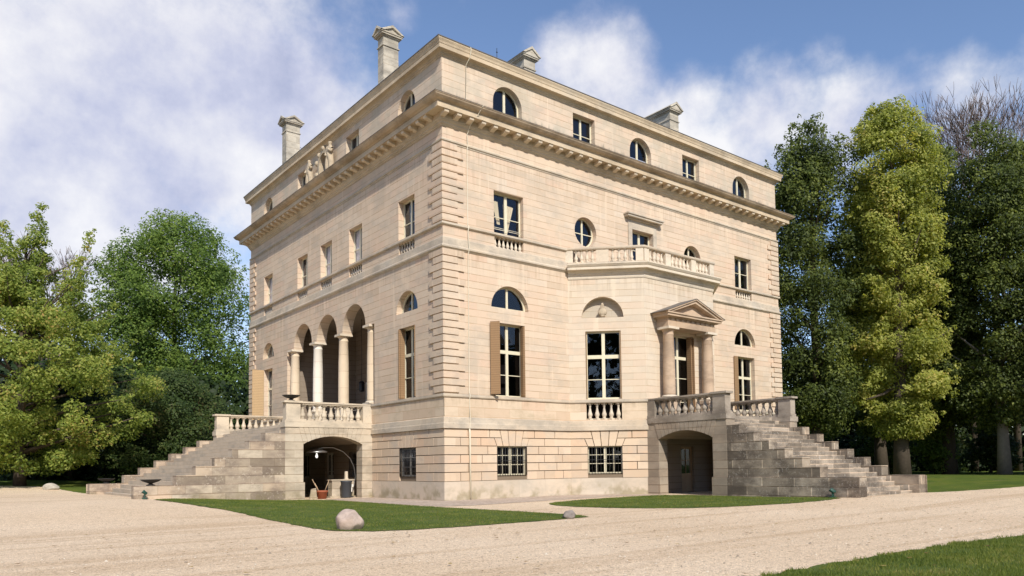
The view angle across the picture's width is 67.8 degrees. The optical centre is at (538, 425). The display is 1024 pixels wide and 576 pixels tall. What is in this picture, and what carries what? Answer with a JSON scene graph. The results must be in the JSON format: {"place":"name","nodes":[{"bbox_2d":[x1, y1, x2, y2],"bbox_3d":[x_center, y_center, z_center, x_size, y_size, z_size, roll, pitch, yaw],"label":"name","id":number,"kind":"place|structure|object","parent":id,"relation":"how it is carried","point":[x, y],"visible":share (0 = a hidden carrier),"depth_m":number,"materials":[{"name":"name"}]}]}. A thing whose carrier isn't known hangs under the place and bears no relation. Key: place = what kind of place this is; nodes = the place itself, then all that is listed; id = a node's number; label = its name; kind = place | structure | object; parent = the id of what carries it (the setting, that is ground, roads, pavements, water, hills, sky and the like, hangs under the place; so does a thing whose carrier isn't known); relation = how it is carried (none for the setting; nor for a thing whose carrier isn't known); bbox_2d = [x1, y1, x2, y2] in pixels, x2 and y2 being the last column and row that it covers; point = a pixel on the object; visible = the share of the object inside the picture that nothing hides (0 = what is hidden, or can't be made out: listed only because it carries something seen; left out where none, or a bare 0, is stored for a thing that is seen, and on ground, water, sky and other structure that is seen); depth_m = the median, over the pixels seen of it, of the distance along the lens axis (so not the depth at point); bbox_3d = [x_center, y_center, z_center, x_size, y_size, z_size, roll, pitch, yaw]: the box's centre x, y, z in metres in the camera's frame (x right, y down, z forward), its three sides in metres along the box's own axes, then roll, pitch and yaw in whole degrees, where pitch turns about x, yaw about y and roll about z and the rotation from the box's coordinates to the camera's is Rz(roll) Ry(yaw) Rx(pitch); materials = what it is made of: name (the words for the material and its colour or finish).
{"place":"outdoors","nodes":[
{"label":"outdoors","id":0,"kind":"place"},
{"bbox_2d":[155,499,588,530],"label":"lawn","id":1,"kind":"structure","parent":0,"point":[381,527],"depth_m":24.20,"materials":[{"name":"green plant"}]},
{"bbox_2d":[336,509,363,529],"bbox_3d":[-4.706,2.411,18.965,0.684,0.664,0.692,2,-4,-39],"label":"boulder","id":2,"kind":"object","parent":1,"relation":"on","point":[349,519],"visible":0.81,"depth_m":18.73,"materials":[{"name":"beige stone"}]},
{"bbox_2d":[562,510,574,518],"bbox_3d":[0.872,2.574,21.792,0.378,0.297,0.334,-1,-3,0],"label":"stone","id":3,"kind":"object","parent":1,"relation":"on","point":[569,514],"visible":0.84,"depth_m":21.66,"materials":[{"name":"beige stone"}]},
{"bbox_2d":[329,494,665,505],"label":"paved path","id":4,"kind":"structure","parent":0,"point":[455,502],"depth_m":34.76,"materials":[{"name":"beige stone"}]},
{"bbox_2d":[0,486,1023,575],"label":"gravel drive","id":5,"kind":"structure","parent":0,"point":[36,523],"depth_m":16.09,"materials":[{"name":"beige gravel"}]},
{"bbox_2d":[42,483,59,489],"bbox_3d":[-30.214,3.845,47.221,0.926,0.550,0.577,2,-4,-39],"label":"stone","id":6,"kind":"object","parent":5,"relation":"on","point":[50,486],"visible":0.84,"depth_m":47.02,"materials":[{"name":"beige stone"}]},
{"bbox_2d":[309,488,316,498],"bbox_3d":[-11.354,3.442,38.385,0.380,0.550,0.100,2,-4,-39],"label":"stone slab","id":7,"kind":"object","parent":5,"relation":"on","point":[313,493],"depth_m":38.34,"materials":[{"name":"beige stone"}]},
{"bbox_2d":[312,479,328,498],"bbox_3d":[-11.070,3.230,38.778,0.739,1.008,0.660,-1,-3,1],"label":"flower pot","id":8,"kind":"object","parent":5,"relation":"on","point":[321,494],"visible":1,"depth_m":38.55,"materials":[{"name":"ceramic"}]},
{"bbox_2d":[306,447,355,496],"bbox_3d":[-10.784,2.458,39.695,2.717,2.637,1.100,2,-4,-39],"label":"arc lamp","id":9,"kind":"object","parent":5,"relation":"on","point":[316,451],"visible":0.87,"depth_m":39.19,"materials":[{"name":"metal"}]},
{"bbox_2d":[326,479,355,497],"bbox_3d":[-10.495,3.339,40.440,1.450,0.950,0.630,2,-4,-39],"label":"stone block","id":10,"kind":"object","parent":5,"relation":"on","point":[334,488],"depth_m":40.07,"materials":[{"name":"beige stone"}]},
{"bbox_2d":[344,471,347,478],"bbox_3d":[-10.282,2.665,40.718,0.180,0.420,0.160,2,-4,-39],"label":"candle","id":11,"kind":"object","parent":10,"relation":"on","point":[345,474],"visible":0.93,"depth_m":40.67,"materials":[{"name":"beige wax"}]},
{"bbox_2d":[340,481,352,497],"bbox_3d":[-10.050,3.335,39.828,0.600,0.880,0.600,2,-4,-39],"label":"waste bin","id":12,"kind":"object","parent":5,"relation":"on","point":[346,488],"visible":1,"depth_m":39.60,"materials":[{"name":"grey plastic"}]},
{"bbox_2d":[15,485,1012,573],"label":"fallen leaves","id":13,"kind":"object","parent":5,"relation":"on","point":[581,524],"visible":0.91,"depth_m":15.57,"materials":[{"name":"brown plant"}]},
{"bbox_2d":[0,470,1023,492],"bbox_3d":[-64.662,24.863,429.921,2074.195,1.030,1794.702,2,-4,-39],"label":"ground","id":14,"kind":"structure","parent":0,"point":[965,481],"depth_m":49.53,"materials":[{"name":"green plant"}]},
{"bbox_2d":[0,231,100,364],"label":"bare tree","id":15,"kind":"object","parent":14,"relation":"on","point":[62,265],"visible":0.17,"depth_m":73.24,"materials":[{"name":"brown plant"}]},
{"bbox_2d":[0,442,146,480],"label":"woodland","id":16,"kind":"object","parent":14,"relation":"on","point":[82,476],"visible":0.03,"depth_m":62.16,"materials":[{"name":"green plant"}]},
{"bbox_2d":[33,357,121,479],"bbox_3d":[-36.850,-0.487,60.608,7.026,10.227,7.401,2,-4,-39],"label":"shade tree","id":17,"kind":"object","parent":14,"relation":"on","point":[88,400],"visible":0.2,"depth_m":59.02,"materials":[{"name":"green plant"}]},
{"bbox_2d":[0,201,169,485],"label":"maple tree","id":18,"kind":"object","parent":14,"relation":"on","point":[37,320],"visible":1,"depth_m":49.81,"materials":[{"name":"green plant"}]},
{"bbox_2d":[0,360,249,482],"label":"woodland","id":19,"kind":"object","parent":14,"relation":"on","point":[243,408],"visible":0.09,"depth_m":63.66,"materials":[{"name":"green plant"}]},
{"bbox_2d":[0,326,249,449],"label":"woodland","id":20,"kind":"object","parent":14,"relation":"on","point":[10,362],"visible":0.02,"depth_m":91.99,"materials":[{"name":"green plant"}]},
{"bbox_2d":[81,367,241,483],"bbox_3d":[-28.812,0.228,59.187,11.589,9.723,11.343,2,-4,-39],"label":"maple shrub","id":21,"kind":"object","parent":14,"relation":"on","point":[191,423],"visible":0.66,"depth_m":56.52,"materials":[{"name":"green plant"}]},
{"bbox_2d":[80,208,250,441],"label":"broadleaf tree","id":22,"kind":"object","parent":14,"relation":"on","point":[144,315],"visible":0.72,"depth_m":68.91,"materials":[{"name":"green plant"}]},
{"bbox_2d":[86,400,371,499],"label":"garden staircase","id":23,"kind":"structure","parent":14,"relation":"on","point":[261,462],"depth_m":37.59,"materials":[{"name":"stone"}]},
{"bbox_2d":[98,478,114,483],"bbox_3d":[-23.841,3.064,42.008,0.880,0.280,0.880,2,-4,-39],"label":"planter bowl","id":24,"kind":"object","parent":23,"relation":"on","point":[106,480],"visible":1,"depth_m":41.84,"materials":[{"name":"stone"}]},
{"bbox_2d":[141,479,161,485],"bbox_3d":[-17.091,2.519,33.568,0.880,0.280,0.880,2,-4,-39],"label":"planter bowl","id":25,"kind":"object","parent":23,"relation":"on","point":[150,482],"visible":1,"depth_m":33.39,"materials":[{"name":"stone"}]},
{"bbox_2d":[282,394,299,400],"bbox_3d":[-12.244,-1.354,37.704,0.880,0.280,0.880,2,-4,-39],"label":"planter bowl","id":26,"kind":"object","parent":23,"relation":"on","point":[290,396],"visible":0.93,"depth_m":37.49,"materials":[{"name":"stone"}]},
{"bbox_2d":[233,25,795,500],"bbox_3d":[-1.229,-8.361,52.594,28.980,26.150,30.805,2,-4,-39],"label":"villa","id":27,"kind":"object","parent":14,"relation":"on","point":[455,245],"visible":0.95,"depth_m":39.80,"materials":[{"name":"stone"}]},
{"bbox_2d":[252,370,271,419],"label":"window","id":28,"kind":"structure","parent":27,"relation":"in","point":[257,375],"depth_m":52.47,"materials":[{"name":"beige paint"}]},
{"bbox_2d":[268,276,272,303],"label":"window","id":29,"kind":"structure","parent":27,"relation":"in","point":[270,288],"depth_m":53.24,"materials":[{"name":"beige paint"}]},
{"bbox_2d":[267,345,273,357],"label":"window","id":30,"kind":"structure","parent":27,"relation":"in","point":[270,345],"depth_m":52.76,"materials":[{"name":"beige paint"}]},
{"bbox_2d":[302,257,307,286],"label":"window","id":31,"kind":"structure","parent":27,"relation":"in","point":[303,276],"depth_m":48.46,"materials":[{"name":"beige paint"}]},
{"bbox_2d":[304,454,308,477],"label":"window","id":32,"kind":"structure","parent":27,"relation":"in","point":[307,476],"depth_m":47.09,"materials":[{"name":"grey paint"}]},
{"bbox_2d":[304,141,333,183],"bbox_3d":[-13.036,-15.541,45.481,0.630,2.260,3.689,2,-4,-39],"label":"sculpture group","id":33,"kind":"object","parent":27,"relation":"on","point":[327,152],"visible":0.8,"depth_m":45.73,"materials":[{"name":"stone"}]},
{"bbox_2d":[325,243,331,275],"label":"window","id":34,"kind":"structure","parent":27,"relation":"in","point":[328,249],"depth_m":45.84,"materials":[{"name":"beige paint"}]},
{"bbox_2d":[327,453,332,493],"bbox_3d":[-12.039,2.810,44.397,0.082,2.430,1.160,2,-4,-39],"label":"basement door","id":35,"kind":"structure","parent":27,"relation":"in","point":[329,477],"depth_m":44.58,"materials":[{"name":"brown paint"}]},
{"bbox_2d":[349,452,356,476],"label":"window","id":36,"kind":"structure","parent":27,"relation":"in","point":[353,453],"depth_m":42.13,"materials":[{"name":"grey paint"}]},
{"bbox_2d":[351,134,358,149],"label":"window","id":37,"kind":"structure","parent":27,"relation":"in","point":[357,136],"depth_m":43.24,"materials":[{"name":"beige paint"}]},
{"bbox_2d":[354,227,361,261],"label":"window","id":38,"kind":"structure","parent":27,"relation":"in","point":[357,235],"depth_m":42.80,"materials":[{"name":"beige paint"}]},
{"bbox_2d":[398,325,415,398],"bbox_3d":[-6.337,-3.088,37.555,0.421,3.540,1.600,2,-4,-39],"label":"window","id":39,"kind":"structure","parent":27,"relation":"in","point":[402,355],"depth_m":38.01,"materials":[{"name":"beige paint"}]},
{"bbox_2d":[400,448,415,477],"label":"window","id":40,"kind":"structure","parent":27,"relation":"in","point":[403,452],"depth_m":37.29,"materials":[{"name":"grey paint"}]},
{"bbox_2d":[402,292,413,312],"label":"window","id":41,"kind":"structure","parent":27,"relation":"in","point":[411,293],"depth_m":37.96,"materials":[{"name":"beige paint"}]},
{"bbox_2d":[403,92,413,111],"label":"window","id":42,"kind":"structure","parent":27,"relation":"in","point":[411,95],"depth_m":38.49,"materials":[{"name":"beige paint"}]},
{"bbox_2d":[404,198,414,237],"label":"window","id":43,"kind":"structure","parent":27,"relation":"in","point":[411,200],"depth_m":38.24,"materials":[{"name":"beige paint"}]},
{"bbox_2d":[495,89,517,117],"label":"window","id":44,"kind":"structure","parent":27,"relation":"in","point":[503,91],"depth_m":38.26,"materials":[{"name":"beige paint"}]},
{"bbox_2d":[494,193,521,237],"bbox_3d":[-1.631,-10.416,37.898,1.830,2.100,0.348,2,-4,-39],"label":"window","id":45,"kind":"structure","parent":27,"relation":"in","point":[507,211],"depth_m":37.94,"materials":[{"name":"beige paint"}]},
{"bbox_2d":[491,287,524,311],"bbox_3d":[-1.585,-6.256,37.715,2.300,1.150,0.082,2,-4,-39],"label":"window","id":46,"kind":"structure","parent":27,"relation":"in","point":[506,289],"depth_m":37.72,"materials":[{"name":"beige paint"}]},
{"bbox_2d":[490,321,525,396],"bbox_3d":[-1.485,-3.196,37.170,2.195,3.580,0.803,2,-4,-39],"label":"window","id":47,"kind":"structure","parent":27,"relation":"in","point":[495,351],"depth_m":37.39,"materials":[{"name":"beige paint"}]},
{"bbox_2d":[497,446,526,475],"bbox_3d":[-1.359,1.740,37.181,1.840,1.460,0.212,2,-4,-39],"label":"window","id":48,"kind":"structure","parent":27,"relation":"in","point":[509,455],"depth_m":37.22,"materials":[{"name":"beige paint"}]},
{"bbox_2d":[573,116,590,142],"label":"window","id":49,"kind":"structure","parent":27,"relation":"in","point":[574,117],"depth_m":41.64,"materials":[{"name":"beige paint"}]},
{"bbox_2d":[575,219,592,246],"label":"window","id":50,"kind":"structure","parent":27,"relation":"in","point":[581,227],"depth_m":41.26,"materials":[{"name":"beige paint"}]},
{"bbox_2d":[598,303,606,316],"bbox_3d":[3.351,-6.043,39.898,0.482,0.756,0.236,-1,-3,6],"label":"bust","id":51,"kind":"object","parent":27,"relation":"on","point":[602,311],"visible":1,"depth_m":39.81,"materials":[{"name":"stone"}]},
{"bbox_2d":[585,331,621,398],"bbox_3d":[3.395,-3.141,39.678,1.840,3.560,0.270,-1,-3,6],"label":"window","id":52,"kind":"structure","parent":27,"relation":"in","point":[603,356],"depth_m":39.73,"materials":[{"name":"beige paint"}]},
{"bbox_2d":[588,446,622,473],"bbox_3d":[3.464,1.794,39.463,1.790,1.460,0.214,-1,-3,6],"label":"window","id":53,"kind":"structure","parent":27,"relation":"in","point":[604,454],"depth_m":39.43,"materials":[{"name":"beige paint"}]},
{"bbox_2d":[630,140,646,162],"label":"window","id":54,"kind":"structure","parent":27,"relation":"in","point":[636,149],"depth_m":44.38,"materials":[{"name":"beige paint"}]},
{"bbox_2d":[632,232,648,251],"bbox_3d":[5.797,-9.684,44.012,1.760,2.880,0.082,2,-4,-39],"label":"balcony door","id":55,"kind":"structure","parent":27,"relation":"in","point":[638,234],"depth_m":44.07,"materials":[{"name":"beige paint"}]},
{"bbox_2d":[674,336,695,412],"bbox_3d":[7.664,-2.565,41.274,2.100,4.620,0.421,2,-4,-39],"label":"entrance door","id":56,"kind":"structure","parent":27,"relation":"in","point":[690,356],"depth_m":41.73,"materials":[{"name":"beige paint"}]},
{"bbox_2d":[681,447,692,491],"bbox_3d":[7.979,2.365,41.303,1.050,2.430,0.082,2,-4,-39],"label":"basement door","id":57,"kind":"structure","parent":27,"relation":"in","point":[687,485],"depth_m":41.35,"materials":[{"name":"brown wood"}]},
{"bbox_2d":[682,158,694,179],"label":"window","id":58,"kind":"structure","parent":27,"relation":"in","point":[686,160],"depth_m":47.27,"materials":[{"name":"beige paint"}]},
{"bbox_2d":[685,247,695,260],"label":"window","id":59,"kind":"structure","parent":27,"relation":"in","point":[688,248],"depth_m":47.02,"materials":[{"name":"beige paint"}]},
{"bbox_2d":[735,178,744,197],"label":"window","id":60,"kind":"structure","parent":27,"relation":"in","point":[736,179],"depth_m":50.52,"materials":[{"name":"beige paint"}]},
{"bbox_2d":[734,257,747,289],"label":"window","id":61,"kind":"structure","parent":27,"relation":"in","point":[739,275],"depth_m":50.14,"materials":[{"name":"beige paint"}]},
{"bbox_2d":[734,356,751,410],"bbox_3d":[13.295,-2.700,49.521,2.301,3.490,0.460,2,-4,-39],"label":"window","id":62,"kind":"structure","parent":27,"relation":"in","point":[736,374],"depth_m":49.65,"materials":[{"name":"beige paint"}]},
{"bbox_2d":[739,330,751,346],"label":"window","id":63,"kind":"structure","parent":27,"relation":"in","point":[741,331],"depth_m":50.08,"materials":[{"name":"beige paint"}]},
{"bbox_2d":[646,390,927,497],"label":"garden staircase","id":64,"kind":"structure","parent":14,"relation":"on","point":[779,453],"depth_m":35.42,"materials":[{"name":"brown stone"}]},
{"bbox_2d":[764,111,880,439],"bbox_3d":[20.632,-9.876,57.488,9.153,28.377,9.626,2,-4,-39],"label":"linden tree","id":65,"kind":"object","parent":14,"relation":"on","point":[820,407],"visible":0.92,"depth_m":55.79,"materials":[{"name":"green plant"}]},
{"bbox_2d":[798,425,856,453],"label":"shrub","id":66,"kind":"object","parent":14,"relation":"on","point":[838,435],"visible":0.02,"depth_m":69.37,"materials":[{"name":"green plant"}]},
{"bbox_2d":[826,419,843,440],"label":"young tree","id":67,"kind":"object","parent":14,"relation":"on","point":[835,433],"visible":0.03,"depth_m":65.45,"materials":[{"name":"green plant"}]},
{"bbox_2d":[827,180,930,474],"bbox_3d":[28.526,-8.587,64.463,9.394,26.051,9.052,2,-4,-39],"label":"linden tree","id":68,"kind":"object","parent":14,"relation":"on","point":[880,453],"visible":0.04,"depth_m":63.34,"materials":[{"name":"green plant"}]},
{"bbox_2d":[849,430,916,472],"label":"shrub","id":69,"kind":"object","parent":14,"relation":"on","point":[860,440],"visible":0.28,"depth_m":69.23,"materials":[{"name":"green plant"}]},
{"bbox_2d":[833,94,961,474],"bbox_3d":[26.093,-10.255,56.137,8.366,28.630,8.089,-2,-3,15],"label":"linden tree","id":70,"kind":"object","parent":14,"relation":"on","point":[901,419],"visible":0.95,"depth_m":54.84,"materials":[{"name":"green plant"}]},
{"bbox_2d":[781,347,1023,471],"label":"woodland","id":71,"kind":"object","parent":14,"relation":"on","point":[913,469],"visible":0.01,"depth_m":80.11,"materials":[{"name":"green plant"}]},
{"bbox_2d":[831,433,1023,470],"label":"woodland","id":72,"kind":"object","parent":14,"relation":"on","point":[841,440],"visible":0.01,"depth_m":77.75,"materials":[{"name":"green plant"}]},
{"bbox_2d":[909,417,960,473],"bbox_3d":[33.339,1.675,63.804,3.954,5.346,3.965,2,-4,-39],"label":"shrub","id":73,"kind":"object","parent":14,"relation":"on","point":[933,450],"visible":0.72,"depth_m":63.08,"materials":[{"name":"green plant"}]},
{"bbox_2d":[909,427,971,471],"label":"shrub","id":74,"kind":"object","parent":14,"relation":"on","point":[958,447],"visible":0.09,"depth_m":73.42,"materials":[{"name":"green plant"}]},
{"bbox_2d":[902,141,1004,473],"bbox_3d":[33.853,-9.860,63.320,9.162,28.314,8.998,2,-4,-39],"label":"linden tree","id":75,"kind":"object","parent":14,"relation":"on","point":[948,420],"visible":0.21,"depth_m":61.79,"materials":[{"name":"green plant"}]},
{"bbox_2d":[886,93,1023,196],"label":"bare tree","id":76,"kind":"object","parent":14,"relation":"on","point":[978,146],"visible":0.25,"depth_m":71.87,"materials":[{"name":"brown plant"}]},
{"bbox_2d":[902,76,1023,471],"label":"bare tree","id":77,"kind":"object","parent":14,"relation":"on","point":[973,114],"visible":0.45,"depth_m":72.13,"materials":[{"name":"brown plant"}]},
{"bbox_2d":[910,86,1023,470],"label":"bare tree","id":78,"kind":"object","parent":14,"relation":"on","point":[1017,435],"visible":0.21,"depth_m":73.83,"materials":[{"name":"brown plant"}]},
{"bbox_2d":[929,117,1023,474],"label":"linden tree","id":79,"kind":"object","parent":14,"relation":"on","point":[998,206],"visible":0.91,"depth_m":57.50,"materials":[{"name":"green plant"}]},
{"bbox_2d":[958,422,1023,472],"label":"shrub","id":80,"kind":"object","parent":14,"relation":"on","point":[985,442],"visible":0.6,"depth_m":64.67,"materials":[{"name":"green plant"}]},
{"bbox_2d":[974,138,1023,414],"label":"linden tree","id":81,"kind":"object","parent":14,"relation":"on","point":[1022,141],"visible":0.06,"depth_m":60.19,"materials":[{"name":"green plant"}]},
{"bbox_2d":[0,496,1023,575],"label":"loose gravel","id":82,"kind":"structure","parent":0,"point":[633,536],"depth_m":15.18,"materials":[{"name":"beige gravel"}]},
{"bbox_2d":[0,0,1023,434],"label":"sky","id":83,"kind":"structure","parent":0,"point":[113,112],"materials":[{"name":"blue"}]},
{"bbox_2d":[549,494,839,507],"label":"lawn","id":84,"kind":"structure","parent":0,"point":[691,505],"depth_m":30.02,"materials":[{"name":"green plant"}]},
{"bbox_2d":[829,488,836,497],"bbox_3d":[11.939,2.733,30.902,0.231,0.396,0.410,-3,-4,33],"label":"garden spotlight","id":85,"kind":"object","parent":84,"relation":"on","point":[832,490],"visible":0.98,"depth_m":30.78,"materials":[{"name":"green metal"}]},
{"bbox_2d":[754,535,1023,575],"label":"lawn","id":86,"kind":"structure","parent":0,"point":[857,565],"depth_m":10.88,"materials":[{"name":"green plant"}]}
]}

